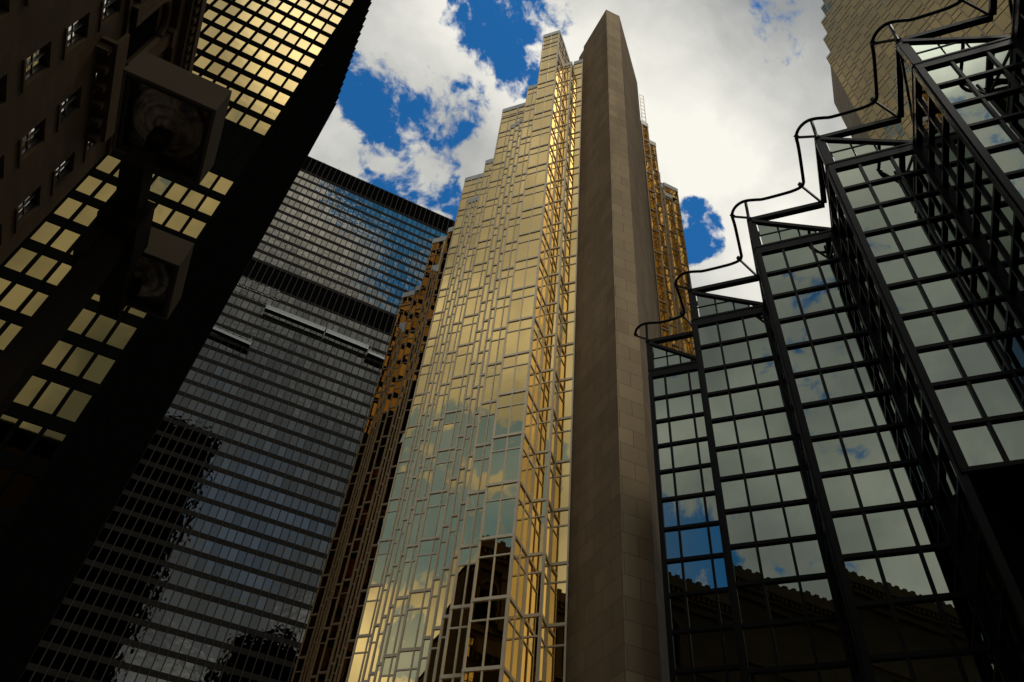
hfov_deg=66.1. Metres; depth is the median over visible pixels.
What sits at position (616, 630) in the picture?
granite pier
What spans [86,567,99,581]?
window
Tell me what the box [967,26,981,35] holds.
window
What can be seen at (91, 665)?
window
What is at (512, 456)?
window
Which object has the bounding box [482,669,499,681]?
window
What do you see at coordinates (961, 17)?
window
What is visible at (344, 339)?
suspended platform
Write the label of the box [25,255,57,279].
window
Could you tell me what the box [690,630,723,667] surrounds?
window
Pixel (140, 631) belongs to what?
window
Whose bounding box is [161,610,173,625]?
window
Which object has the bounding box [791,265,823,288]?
window
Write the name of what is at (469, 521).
window
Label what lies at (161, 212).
window
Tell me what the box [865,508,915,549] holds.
window
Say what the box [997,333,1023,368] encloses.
window
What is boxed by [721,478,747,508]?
window
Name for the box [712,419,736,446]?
window
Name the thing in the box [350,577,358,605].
window
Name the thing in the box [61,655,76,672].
window
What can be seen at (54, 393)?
window
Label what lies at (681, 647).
window
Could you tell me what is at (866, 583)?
window
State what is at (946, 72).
window
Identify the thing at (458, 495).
window
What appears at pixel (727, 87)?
sky
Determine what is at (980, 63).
window
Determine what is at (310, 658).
window
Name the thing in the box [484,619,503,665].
window
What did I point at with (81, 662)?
window
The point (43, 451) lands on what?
window
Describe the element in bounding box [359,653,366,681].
window
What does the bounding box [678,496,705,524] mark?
window
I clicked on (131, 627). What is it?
window
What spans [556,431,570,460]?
window
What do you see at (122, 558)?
window
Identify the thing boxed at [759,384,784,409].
window
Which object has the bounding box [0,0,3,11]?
window
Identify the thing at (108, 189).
window
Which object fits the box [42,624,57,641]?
window
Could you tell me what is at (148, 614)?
window
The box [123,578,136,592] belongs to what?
window
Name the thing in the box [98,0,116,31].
window
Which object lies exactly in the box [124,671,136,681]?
window
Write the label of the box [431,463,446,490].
window
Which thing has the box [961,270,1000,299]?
window
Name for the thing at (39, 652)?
window
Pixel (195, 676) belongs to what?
window
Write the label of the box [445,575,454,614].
window
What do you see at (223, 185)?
window
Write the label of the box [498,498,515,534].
window
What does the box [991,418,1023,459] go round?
window
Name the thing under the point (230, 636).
window
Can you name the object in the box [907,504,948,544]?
window
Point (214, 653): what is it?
window
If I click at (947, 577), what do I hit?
window
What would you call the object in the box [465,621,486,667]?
window
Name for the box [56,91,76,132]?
window
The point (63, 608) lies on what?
window
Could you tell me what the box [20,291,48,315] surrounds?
window
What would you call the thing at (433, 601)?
window
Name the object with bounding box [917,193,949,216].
window
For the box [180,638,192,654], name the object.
window
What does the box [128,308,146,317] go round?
window
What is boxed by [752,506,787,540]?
window
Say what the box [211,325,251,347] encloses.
suspended platform
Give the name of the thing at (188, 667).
window
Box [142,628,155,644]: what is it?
window
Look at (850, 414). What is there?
window
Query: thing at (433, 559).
window
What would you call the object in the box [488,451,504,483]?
window
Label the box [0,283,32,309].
window
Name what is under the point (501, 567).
window
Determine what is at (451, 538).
window
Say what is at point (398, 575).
window
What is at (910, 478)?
window
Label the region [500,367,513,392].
window
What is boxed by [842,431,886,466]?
window
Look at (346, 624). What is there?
window
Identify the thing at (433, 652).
window
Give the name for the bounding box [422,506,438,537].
window
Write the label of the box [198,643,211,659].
window
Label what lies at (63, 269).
window
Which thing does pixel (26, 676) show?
window
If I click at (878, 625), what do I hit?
window
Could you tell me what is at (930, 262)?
window
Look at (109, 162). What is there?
window
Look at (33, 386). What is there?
window
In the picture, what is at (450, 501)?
window
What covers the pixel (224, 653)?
window
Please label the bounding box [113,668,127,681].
window
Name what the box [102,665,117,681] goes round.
window
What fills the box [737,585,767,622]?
window
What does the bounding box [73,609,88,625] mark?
window
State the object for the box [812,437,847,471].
window
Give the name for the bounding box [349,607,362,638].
window
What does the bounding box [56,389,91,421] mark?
window
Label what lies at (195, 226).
window
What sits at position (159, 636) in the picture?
window
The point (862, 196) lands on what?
window
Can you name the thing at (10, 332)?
window
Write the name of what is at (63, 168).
window
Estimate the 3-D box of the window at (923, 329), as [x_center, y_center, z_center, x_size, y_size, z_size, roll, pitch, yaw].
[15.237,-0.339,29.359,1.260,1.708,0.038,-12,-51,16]
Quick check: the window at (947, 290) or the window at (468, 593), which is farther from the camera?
the window at (468, 593)
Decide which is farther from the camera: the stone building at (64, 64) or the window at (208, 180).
the window at (208, 180)
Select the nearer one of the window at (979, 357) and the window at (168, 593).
the window at (979, 357)
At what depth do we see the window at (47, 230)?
63.46 m
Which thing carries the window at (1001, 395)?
in the sawtooth building at (837, 416)
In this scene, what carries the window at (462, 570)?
in the gold tower at (447, 554)
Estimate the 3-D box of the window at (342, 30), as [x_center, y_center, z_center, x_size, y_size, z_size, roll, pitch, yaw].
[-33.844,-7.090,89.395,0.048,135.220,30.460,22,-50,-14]
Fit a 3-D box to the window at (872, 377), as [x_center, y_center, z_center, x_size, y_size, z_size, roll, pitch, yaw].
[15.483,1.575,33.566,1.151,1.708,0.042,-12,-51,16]
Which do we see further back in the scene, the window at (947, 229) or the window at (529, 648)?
the window at (529, 648)
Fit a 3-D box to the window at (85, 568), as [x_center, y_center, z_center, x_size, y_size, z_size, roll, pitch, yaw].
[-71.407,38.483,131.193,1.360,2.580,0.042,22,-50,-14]
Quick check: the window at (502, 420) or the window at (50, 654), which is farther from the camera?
the window at (50, 654)
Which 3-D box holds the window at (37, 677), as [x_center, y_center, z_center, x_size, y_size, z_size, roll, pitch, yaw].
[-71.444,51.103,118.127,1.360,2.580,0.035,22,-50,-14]
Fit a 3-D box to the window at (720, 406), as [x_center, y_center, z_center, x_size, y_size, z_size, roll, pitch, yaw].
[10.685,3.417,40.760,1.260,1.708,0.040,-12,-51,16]
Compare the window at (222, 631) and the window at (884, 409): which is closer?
the window at (884, 409)
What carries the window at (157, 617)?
in the office tower at (205, 559)
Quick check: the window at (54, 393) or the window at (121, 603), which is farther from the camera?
the window at (121, 603)
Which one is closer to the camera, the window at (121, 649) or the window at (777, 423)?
the window at (777, 423)
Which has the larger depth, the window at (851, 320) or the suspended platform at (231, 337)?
the suspended platform at (231, 337)
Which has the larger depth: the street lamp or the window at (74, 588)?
the window at (74, 588)
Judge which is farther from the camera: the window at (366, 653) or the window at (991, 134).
the window at (366, 653)
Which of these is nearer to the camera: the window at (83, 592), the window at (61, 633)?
the window at (61, 633)
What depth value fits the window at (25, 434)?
51.61 m
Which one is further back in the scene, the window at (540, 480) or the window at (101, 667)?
the window at (101, 667)
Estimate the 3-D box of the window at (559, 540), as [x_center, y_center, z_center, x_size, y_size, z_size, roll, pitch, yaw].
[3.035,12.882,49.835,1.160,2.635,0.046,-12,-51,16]
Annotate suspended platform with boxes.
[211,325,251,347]
[264,303,325,333]
[324,328,368,351]
[367,346,384,362]
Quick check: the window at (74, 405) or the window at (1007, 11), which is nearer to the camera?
the window at (74, 405)
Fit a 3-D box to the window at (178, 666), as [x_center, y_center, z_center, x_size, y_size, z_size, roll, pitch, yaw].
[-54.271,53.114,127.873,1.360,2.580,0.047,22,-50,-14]
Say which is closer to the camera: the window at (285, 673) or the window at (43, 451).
the window at (43, 451)
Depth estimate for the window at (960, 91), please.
32.73 m
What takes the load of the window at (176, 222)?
in the office tower at (82, 416)
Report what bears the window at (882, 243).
in the sawtooth building at (837, 416)
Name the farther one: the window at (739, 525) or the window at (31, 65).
the window at (739, 525)
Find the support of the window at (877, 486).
in the sawtooth building at (837, 416)
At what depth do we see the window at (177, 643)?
130.17 m
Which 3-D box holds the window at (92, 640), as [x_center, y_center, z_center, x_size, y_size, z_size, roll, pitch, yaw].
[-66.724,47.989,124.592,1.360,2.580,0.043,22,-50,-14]
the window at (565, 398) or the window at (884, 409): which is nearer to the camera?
the window at (884, 409)
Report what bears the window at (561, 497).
in the gold tower at (447, 554)
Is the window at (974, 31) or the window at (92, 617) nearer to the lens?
the window at (974, 31)
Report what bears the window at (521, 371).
in the gold tower at (447, 554)
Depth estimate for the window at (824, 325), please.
36.73 m
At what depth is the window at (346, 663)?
56.00 m
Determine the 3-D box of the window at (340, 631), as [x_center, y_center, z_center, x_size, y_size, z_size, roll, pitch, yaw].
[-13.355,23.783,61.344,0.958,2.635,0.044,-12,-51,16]
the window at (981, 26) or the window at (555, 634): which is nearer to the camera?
the window at (555, 634)
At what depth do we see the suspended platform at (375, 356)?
191.31 m
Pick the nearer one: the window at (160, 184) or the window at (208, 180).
the window at (160, 184)
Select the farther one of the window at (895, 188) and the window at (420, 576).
the window at (420, 576)
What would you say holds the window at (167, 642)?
in the office tower at (205, 559)
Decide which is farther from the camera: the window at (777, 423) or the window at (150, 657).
the window at (150, 657)
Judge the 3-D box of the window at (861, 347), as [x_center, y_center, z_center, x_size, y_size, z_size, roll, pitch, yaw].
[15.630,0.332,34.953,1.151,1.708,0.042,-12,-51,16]
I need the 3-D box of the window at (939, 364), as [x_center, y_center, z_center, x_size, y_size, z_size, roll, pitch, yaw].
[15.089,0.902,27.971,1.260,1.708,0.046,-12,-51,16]
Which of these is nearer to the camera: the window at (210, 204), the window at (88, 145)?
the window at (88, 145)
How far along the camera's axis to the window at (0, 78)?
29.34 m
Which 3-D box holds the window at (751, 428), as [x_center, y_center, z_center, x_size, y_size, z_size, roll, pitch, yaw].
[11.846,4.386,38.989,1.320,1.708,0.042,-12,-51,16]
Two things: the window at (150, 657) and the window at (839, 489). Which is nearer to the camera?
the window at (839, 489)
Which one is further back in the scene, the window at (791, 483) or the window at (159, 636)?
the window at (159, 636)
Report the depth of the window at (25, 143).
33.48 m
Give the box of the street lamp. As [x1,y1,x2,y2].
[0,51,231,417]
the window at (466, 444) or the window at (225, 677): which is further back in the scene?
the window at (225, 677)
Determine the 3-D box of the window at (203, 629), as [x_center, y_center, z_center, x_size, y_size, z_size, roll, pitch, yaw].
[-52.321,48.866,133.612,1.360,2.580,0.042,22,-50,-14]
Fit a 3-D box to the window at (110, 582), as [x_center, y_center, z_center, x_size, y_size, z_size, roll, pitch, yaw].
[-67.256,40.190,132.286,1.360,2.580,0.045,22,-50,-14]
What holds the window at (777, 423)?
in the sawtooth building at (837, 416)
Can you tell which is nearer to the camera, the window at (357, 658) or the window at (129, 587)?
the window at (357, 658)
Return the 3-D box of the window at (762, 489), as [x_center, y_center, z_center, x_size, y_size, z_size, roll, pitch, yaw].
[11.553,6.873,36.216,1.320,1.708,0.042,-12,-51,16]
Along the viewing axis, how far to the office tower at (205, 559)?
157.04 m
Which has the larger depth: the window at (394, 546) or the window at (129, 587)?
the window at (129, 587)
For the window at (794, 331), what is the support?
in the sawtooth building at (837, 416)
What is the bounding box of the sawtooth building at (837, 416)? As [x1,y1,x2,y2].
[633,0,1023,681]
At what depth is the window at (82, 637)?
124.20 m
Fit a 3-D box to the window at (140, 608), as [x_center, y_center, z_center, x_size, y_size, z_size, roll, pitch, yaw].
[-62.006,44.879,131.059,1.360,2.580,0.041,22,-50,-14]
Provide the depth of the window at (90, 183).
68.91 m
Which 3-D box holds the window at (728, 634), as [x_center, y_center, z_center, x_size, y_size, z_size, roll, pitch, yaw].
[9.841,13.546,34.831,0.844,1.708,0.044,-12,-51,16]
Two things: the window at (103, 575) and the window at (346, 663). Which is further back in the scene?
the window at (103, 575)
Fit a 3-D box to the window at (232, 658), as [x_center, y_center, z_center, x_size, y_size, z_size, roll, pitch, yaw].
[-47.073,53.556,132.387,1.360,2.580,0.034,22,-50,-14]
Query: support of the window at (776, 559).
in the sawtooth building at (837, 416)
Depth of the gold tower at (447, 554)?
62.99 m
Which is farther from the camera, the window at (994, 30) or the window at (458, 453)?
the window at (994, 30)
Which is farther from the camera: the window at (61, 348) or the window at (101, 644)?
the window at (101, 644)
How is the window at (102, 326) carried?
in the office tower at (82, 416)
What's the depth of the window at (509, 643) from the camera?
42.52 m
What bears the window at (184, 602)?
in the office tower at (205, 559)
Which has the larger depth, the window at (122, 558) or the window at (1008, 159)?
the window at (122, 558)
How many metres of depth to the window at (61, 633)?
123.49 m
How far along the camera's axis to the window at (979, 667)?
24.16 m
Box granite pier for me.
[566,10,669,681]
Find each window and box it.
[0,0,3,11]
[0,0,353,533]
[0,30,342,571]
[0,78,1,100]
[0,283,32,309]
[0,323,21,349]
[0,472,36,510]
[2,420,41,455]
[4,247,36,271]
[14,190,35,233]
[14,375,46,405]
[17,122,40,168]
[18,669,33,681]
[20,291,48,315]
[21,45,45,92]
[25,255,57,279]
[27,428,65,463]
[29,646,46,663]
[30,221,60,243]
[31,672,44,681]
[33,382,69,413]
[40,649,56,666]
[42,340,72,368]
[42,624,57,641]
[43,171,446,681]
[46,262,70,285]
[50,228,80,251]
[50,652,66,669]
[51,156,70,195]
[52,627,68,644]
[54,197,81,218]
[54,603,69,619]
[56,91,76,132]
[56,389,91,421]
[61,346,94,375]
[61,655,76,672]
[62,16,84,59]
[62,630,78,646]
[64,606,79,622]
[65,583,80,598]
[68,308,95,333]
[71,657,87,674]
[72,633,87,649]
[73,205,98,225]
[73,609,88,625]
[75,175,102,194]
[75,586,89,601]
[76,564,90,579]
[81,660,97,677]
[82,635,97,652]
[83,140,93,162]
[83,354,114,383]
[84,589,99,604]
[84,612,98,627]
[85,315,116,341]
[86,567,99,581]
[87,545,100,559]
[90,73,96,100]
[91,294,99,300]
[91,663,107,680]
[93,614,108,630]
[93,638,107,654]
[94,183,116,201]
[94,591,108,607]
[95,569,109,584]
[96,155,120,173]
[96,548,109,562]
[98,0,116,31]
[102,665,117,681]
[103,617,118,633]
[103,641,117,657]
[104,572,118,587]
[104,594,118,609]
[105,551,118,565]
[106,322,136,349]
[112,643,127,660]
[113,597,127,612]
[113,620,127,636]
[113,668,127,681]
[114,554,127,568]
[114,575,127,590]
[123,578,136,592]
[123,600,136,615]
[123,622,136,638]
[123,646,137,663]
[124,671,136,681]
[127,7,159,58]
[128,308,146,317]
[132,625,146,641]
[132,649,146,665]
[133,580,146,595]
[133,602,146,617]
[142,583,155,598]
[142,605,155,620]
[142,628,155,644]
[142,651,156,668]
[150,176,171,194]
[151,586,164,600]
[151,608,164,623]
[151,631,164,646]
[152,654,165,670]
[153,204,172,223]
[160,588,173,603]
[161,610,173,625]
[161,633,174,649]
[161,657,174,673]
[165,183,187,201]
[165,211,189,230]
[169,591,182,606]
[170,613,182,628]
[170,636,183,651]
[171,659,184,675]
[178,594,190,608]
[179,616,191,631]
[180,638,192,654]
[180,662,193,678]
[181,190,203,208]
[183,218,205,237]
[188,618,200,633]
[189,641,201,657]
[190,664,203,681]
[197,621,209,636]
[198,196,220,215]
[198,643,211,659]
[199,667,212,681]
[200,171,217,187]
[206,623,218,638]
[207,646,220,661]
[210,669,221,681]
[212,176,232,194]
[215,626,227,641]
[217,649,229,664]
[220,672,230,681]
[224,628,236,643]
[226,651,238,667]
[233,631,245,646]
[235,654,246,669]
[244,656,255,672]
[253,659,264,674]
[262,661,273,676]
[271,663,282,679]
[280,666,290,681]
[292,34,695,681]
[304,658,310,681]
[332,631,341,661]
[338,623,347,654]
[339,658,350,681]
[347,653,363,681]
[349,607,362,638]
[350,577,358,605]
[359,601,375,634]
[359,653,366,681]
[364,643,374,679]
[370,601,378,632]
[371,634,382,671]
[376,590,386,623]
[379,624,389,661]
[384,581,393,614]
[387,543,396,572]
[391,571,400,604]
[395,534,403,563]
[401,609,420,647]
[412,555,429,589]
[416,608,426,646]
[417,659,426,681]
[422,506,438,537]
[425,597,436,635]
[426,554,436,587]
[426,649,436,681]
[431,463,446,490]
[435,506,444,535]
[435,542,445,576]
[435,587,446,625]
[435,638,444,681]
[443,629,458,674]
[444,462,452,488]
[444,493,453,523]
[445,532,454,565]
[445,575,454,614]
[452,450,460,476]
[453,483,462,513]
[453,565,466,605]
[454,520,462,554]
[455,628,466,673]
[461,439,469,465]
[462,471,469,501]
[462,510,474,544]
[464,564,475,603]
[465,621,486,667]
[472,508,482,543]
[474,557,493,597]
[482,500,499,536]
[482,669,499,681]
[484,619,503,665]
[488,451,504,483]
[491,555,509,595]
[494,407,509,435]
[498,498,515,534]
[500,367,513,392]
[504,448,519,480]
[504,621,513,671]
[509,404,523,432]
[512,631,519,680]
[513,364,527,390]
[520,637,537,681]
[525,573,540,613]
[529,517,544,552]
[533,467,546,498]
[536,422,549,451]
[540,382,551,407]
[546,646,563,681]
[547,626,564,645]
[548,582,565,623]
[551,526,567,562]
[554,476,568,508]
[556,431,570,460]
[558,391,571,417]
[670,596,686,629]
[673,633,690,668]
[675,468,701,494]
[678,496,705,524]
[680,526,709,556]
[684,558,713,590]
[687,593,718,627]
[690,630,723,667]
[708,393,731,418]
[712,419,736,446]
[716,448,741,476]
[718,591,732,624]
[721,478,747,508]
[723,629,737,664]
[726,511,753,543]
[731,388,760,414]
[731,546,760,581]
[736,414,766,442]
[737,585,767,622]
[741,443,772,472]
[743,626,775,667]
[746,473,779,505]
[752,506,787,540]
[758,542,795,578]
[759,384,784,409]
[764,410,791,437]
[765,581,804,619]
[771,439,798,467]
[773,623,814,665]
[774,294,800,318]
[777,470,806,500]
[780,318,808,344]
[784,503,815,536]
[787,345,816,372]
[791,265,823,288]
[792,539,825,574]
[795,373,826,402]
[798,288,831,313]
[801,578,835,616]
[803,404,836,435]
[806,312,840,339]
[810,620,846,662]
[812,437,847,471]
[814,339,850,367]
[822,0,1011,139]
[822,367,861,397]
[822,473,859,510]
[832,398,873,430]
[832,513,872,553]
[837,308,865,332]
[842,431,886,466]
[844,557,886,601]
[845,186,875,207]
[847,334,876,361]
[853,468,900,506]
[855,207,887,231]
[857,362,888,391]
[857,605,903,654]
[862,158,897,180]
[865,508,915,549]
[866,231,899,256]
[868,393,901,424]
[872,178,909,201]
[877,256,913,283]
[879,552,932,597]
[880,427,915,461]
[882,199,922,224]
[889,283,928,313]
[893,464,931,500]
[894,223,936,249]
[894,601,951,650]
[903,314,944,346]
[905,172,935,193]
[907,248,952,277]
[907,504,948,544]
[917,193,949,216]
[918,347,962,382]
[921,275,969,307]
[923,548,967,593]
[926,63,960,83]
[930,217,965,241]
[934,383,982,422]
[936,306,987,339]
[940,81,976,102]
[940,597,988,646]
[945,242,981,269]
[950,30,963,36]
[952,424,1003,465]
[953,339,1008,376]
[955,13,967,21]
[955,54,997,75]
[955,101,994,123]
[959,652,1003,681]
[961,0,973,15]
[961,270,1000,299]
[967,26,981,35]
[970,72,1015,94]
[971,122,1013,146]
[971,376,1023,416]
[978,12,985,28]
[978,300,1020,332]
[981,0,988,11]
[986,25,1002,35]
[986,91,1023,115]
[989,145,1023,172]
[991,46,1023,65]
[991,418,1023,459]
[994,12,1010,29]
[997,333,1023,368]
[1004,2,1012,16]
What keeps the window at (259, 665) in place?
in the office tower at (205, 559)
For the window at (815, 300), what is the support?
in the sawtooth building at (837, 416)
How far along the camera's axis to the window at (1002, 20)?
84.44 m
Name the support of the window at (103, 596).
in the office tower at (205, 559)
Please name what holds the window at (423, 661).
in the gold tower at (447, 554)
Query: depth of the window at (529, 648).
43.33 m
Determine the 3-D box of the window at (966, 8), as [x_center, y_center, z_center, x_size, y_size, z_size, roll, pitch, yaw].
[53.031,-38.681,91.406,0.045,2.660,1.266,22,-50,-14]
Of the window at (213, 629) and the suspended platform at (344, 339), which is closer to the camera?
the window at (213, 629)
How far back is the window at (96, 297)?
61.46 m
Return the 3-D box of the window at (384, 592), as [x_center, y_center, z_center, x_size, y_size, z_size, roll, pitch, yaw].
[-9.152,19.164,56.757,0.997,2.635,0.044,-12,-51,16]
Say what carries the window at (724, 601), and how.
in the sawtooth building at (837, 416)
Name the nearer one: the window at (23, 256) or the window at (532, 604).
the window at (532, 604)
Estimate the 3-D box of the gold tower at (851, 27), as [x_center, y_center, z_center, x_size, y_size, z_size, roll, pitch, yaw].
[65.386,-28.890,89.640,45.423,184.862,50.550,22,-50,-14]
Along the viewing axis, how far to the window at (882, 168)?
37.33 m
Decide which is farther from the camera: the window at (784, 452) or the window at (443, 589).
the window at (443, 589)
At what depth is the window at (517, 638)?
43.16 m
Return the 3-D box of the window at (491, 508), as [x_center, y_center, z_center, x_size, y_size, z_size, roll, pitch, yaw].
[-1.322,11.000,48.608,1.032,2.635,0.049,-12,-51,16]
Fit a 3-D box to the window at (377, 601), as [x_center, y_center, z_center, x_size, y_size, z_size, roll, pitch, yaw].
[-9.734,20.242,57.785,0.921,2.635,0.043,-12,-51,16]
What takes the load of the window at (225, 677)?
in the office tower at (205, 559)
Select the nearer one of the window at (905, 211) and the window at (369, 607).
the window at (905, 211)
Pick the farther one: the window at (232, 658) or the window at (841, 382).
the window at (232, 658)
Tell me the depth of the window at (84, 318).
59.48 m
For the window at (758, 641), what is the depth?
31.02 m
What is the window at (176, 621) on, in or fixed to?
in the office tower at (205, 559)
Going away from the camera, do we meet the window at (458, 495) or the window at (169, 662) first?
the window at (458, 495)
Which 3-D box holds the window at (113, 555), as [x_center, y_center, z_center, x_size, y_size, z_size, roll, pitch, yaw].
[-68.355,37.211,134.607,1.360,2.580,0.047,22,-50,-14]
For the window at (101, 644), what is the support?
in the office tower at (205, 559)
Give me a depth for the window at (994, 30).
85.66 m
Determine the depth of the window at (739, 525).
35.19 m
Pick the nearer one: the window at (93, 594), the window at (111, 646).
the window at (111, 646)
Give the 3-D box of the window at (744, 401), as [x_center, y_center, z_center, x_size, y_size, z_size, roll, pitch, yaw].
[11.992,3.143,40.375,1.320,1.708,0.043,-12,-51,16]
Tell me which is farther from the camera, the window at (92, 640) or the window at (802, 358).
the window at (92, 640)
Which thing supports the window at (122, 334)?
in the office tower at (82, 416)
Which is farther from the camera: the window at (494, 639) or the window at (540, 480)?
the window at (540, 480)
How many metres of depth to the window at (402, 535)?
58.90 m
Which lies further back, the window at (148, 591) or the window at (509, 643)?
the window at (148, 591)
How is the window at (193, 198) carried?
in the office tower at (82, 416)
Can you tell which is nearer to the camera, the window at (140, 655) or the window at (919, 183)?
the window at (919, 183)
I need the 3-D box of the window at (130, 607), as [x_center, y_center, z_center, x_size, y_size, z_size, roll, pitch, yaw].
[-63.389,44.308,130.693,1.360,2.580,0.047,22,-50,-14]
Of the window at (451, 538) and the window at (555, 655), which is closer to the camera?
the window at (555, 655)
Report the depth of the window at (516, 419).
54.33 m
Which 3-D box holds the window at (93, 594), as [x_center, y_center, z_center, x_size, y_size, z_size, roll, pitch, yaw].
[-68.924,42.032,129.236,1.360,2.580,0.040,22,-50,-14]
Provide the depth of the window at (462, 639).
43.16 m
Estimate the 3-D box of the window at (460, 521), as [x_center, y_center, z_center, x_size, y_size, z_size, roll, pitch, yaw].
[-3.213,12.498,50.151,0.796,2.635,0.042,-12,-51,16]
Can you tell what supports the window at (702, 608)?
in the sawtooth building at (837, 416)
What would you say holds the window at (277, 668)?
in the office tower at (205, 559)
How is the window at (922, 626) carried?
in the sawtooth building at (837, 416)
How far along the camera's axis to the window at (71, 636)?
123.85 m
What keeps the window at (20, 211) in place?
in the stone building at (64, 64)
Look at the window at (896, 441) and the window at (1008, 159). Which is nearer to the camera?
the window at (1008, 159)
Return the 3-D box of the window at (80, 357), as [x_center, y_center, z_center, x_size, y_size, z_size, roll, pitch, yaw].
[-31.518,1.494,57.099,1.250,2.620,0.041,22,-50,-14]
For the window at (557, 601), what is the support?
in the gold tower at (447, 554)
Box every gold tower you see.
[291,30,695,681]
[820,0,1012,139]
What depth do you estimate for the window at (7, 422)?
94.80 m
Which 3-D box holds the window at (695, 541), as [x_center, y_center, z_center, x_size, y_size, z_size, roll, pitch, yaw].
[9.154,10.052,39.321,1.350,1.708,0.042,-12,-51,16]
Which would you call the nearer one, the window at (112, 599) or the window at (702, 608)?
the window at (702, 608)
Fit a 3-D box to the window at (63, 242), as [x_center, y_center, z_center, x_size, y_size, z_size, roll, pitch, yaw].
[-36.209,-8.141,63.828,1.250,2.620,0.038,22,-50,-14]
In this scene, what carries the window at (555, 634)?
in the gold tower at (447, 554)
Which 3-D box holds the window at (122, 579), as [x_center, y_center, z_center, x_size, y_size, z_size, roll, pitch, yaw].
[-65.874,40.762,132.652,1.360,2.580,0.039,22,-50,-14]
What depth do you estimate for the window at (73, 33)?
33.54 m
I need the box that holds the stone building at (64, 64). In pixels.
[0,0,206,264]
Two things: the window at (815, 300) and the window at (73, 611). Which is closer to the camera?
the window at (815, 300)
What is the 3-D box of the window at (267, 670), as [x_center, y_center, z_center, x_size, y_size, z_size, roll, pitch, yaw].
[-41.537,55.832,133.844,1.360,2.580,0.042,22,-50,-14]
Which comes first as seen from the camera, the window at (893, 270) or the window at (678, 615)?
the window at (893, 270)
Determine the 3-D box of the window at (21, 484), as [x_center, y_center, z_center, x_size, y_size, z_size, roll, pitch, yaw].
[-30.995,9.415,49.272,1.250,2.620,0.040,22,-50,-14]
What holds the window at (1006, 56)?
in the sawtooth building at (837, 416)
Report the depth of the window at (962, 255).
31.43 m
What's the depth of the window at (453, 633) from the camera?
43.33 m
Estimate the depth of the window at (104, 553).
134.25 m
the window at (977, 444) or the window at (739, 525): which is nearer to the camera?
the window at (977, 444)
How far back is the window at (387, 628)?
51.87 m
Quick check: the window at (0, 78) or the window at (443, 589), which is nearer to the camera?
the window at (0, 78)
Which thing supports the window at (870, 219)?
in the sawtooth building at (837, 416)
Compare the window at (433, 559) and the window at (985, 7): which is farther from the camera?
the window at (985, 7)
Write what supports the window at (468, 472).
in the gold tower at (447, 554)
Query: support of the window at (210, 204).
in the office tower at (82, 416)
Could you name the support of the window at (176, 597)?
in the office tower at (205, 559)
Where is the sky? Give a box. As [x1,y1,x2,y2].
[308,0,851,316]
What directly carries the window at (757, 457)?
in the sawtooth building at (837, 416)
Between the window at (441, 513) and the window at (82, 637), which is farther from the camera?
the window at (82, 637)
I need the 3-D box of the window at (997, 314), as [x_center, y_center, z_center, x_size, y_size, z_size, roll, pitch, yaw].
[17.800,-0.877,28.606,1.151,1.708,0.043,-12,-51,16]
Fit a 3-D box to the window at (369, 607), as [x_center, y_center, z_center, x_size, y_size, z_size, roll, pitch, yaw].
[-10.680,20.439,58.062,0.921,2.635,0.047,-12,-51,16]
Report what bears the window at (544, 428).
in the gold tower at (447, 554)
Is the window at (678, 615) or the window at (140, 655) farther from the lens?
the window at (140, 655)
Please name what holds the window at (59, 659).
in the office tower at (205, 559)
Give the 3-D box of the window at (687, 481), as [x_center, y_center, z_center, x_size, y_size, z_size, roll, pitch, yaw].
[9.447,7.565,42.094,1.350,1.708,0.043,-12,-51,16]
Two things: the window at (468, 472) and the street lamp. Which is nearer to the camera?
the street lamp
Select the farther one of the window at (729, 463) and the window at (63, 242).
the window at (63, 242)
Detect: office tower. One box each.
[0,0,371,681]
[18,156,454,681]
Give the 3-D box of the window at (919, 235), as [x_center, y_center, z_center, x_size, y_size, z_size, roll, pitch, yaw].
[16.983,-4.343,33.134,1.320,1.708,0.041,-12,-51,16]
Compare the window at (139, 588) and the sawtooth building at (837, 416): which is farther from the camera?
the window at (139, 588)
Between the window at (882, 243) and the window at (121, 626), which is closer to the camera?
the window at (882, 243)
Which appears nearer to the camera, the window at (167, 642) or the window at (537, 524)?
the window at (537, 524)
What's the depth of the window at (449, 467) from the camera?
59.19 m
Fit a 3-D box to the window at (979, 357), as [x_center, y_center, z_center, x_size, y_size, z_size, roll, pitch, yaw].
[16.398,0.631,27.589,1.320,1.708,0.038,-12,-51,16]
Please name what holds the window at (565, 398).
in the gold tower at (447, 554)
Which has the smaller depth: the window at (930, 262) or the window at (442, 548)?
the window at (930, 262)
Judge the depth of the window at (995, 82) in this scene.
32.37 m
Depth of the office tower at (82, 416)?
71.52 m
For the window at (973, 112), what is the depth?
31.34 m
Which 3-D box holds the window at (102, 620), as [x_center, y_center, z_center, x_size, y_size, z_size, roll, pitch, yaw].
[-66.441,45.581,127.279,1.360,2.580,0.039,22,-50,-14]
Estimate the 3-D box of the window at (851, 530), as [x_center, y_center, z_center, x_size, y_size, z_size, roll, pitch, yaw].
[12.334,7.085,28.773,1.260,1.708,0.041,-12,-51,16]
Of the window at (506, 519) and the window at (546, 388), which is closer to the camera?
the window at (506, 519)
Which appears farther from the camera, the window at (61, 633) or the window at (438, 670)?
the window at (61, 633)

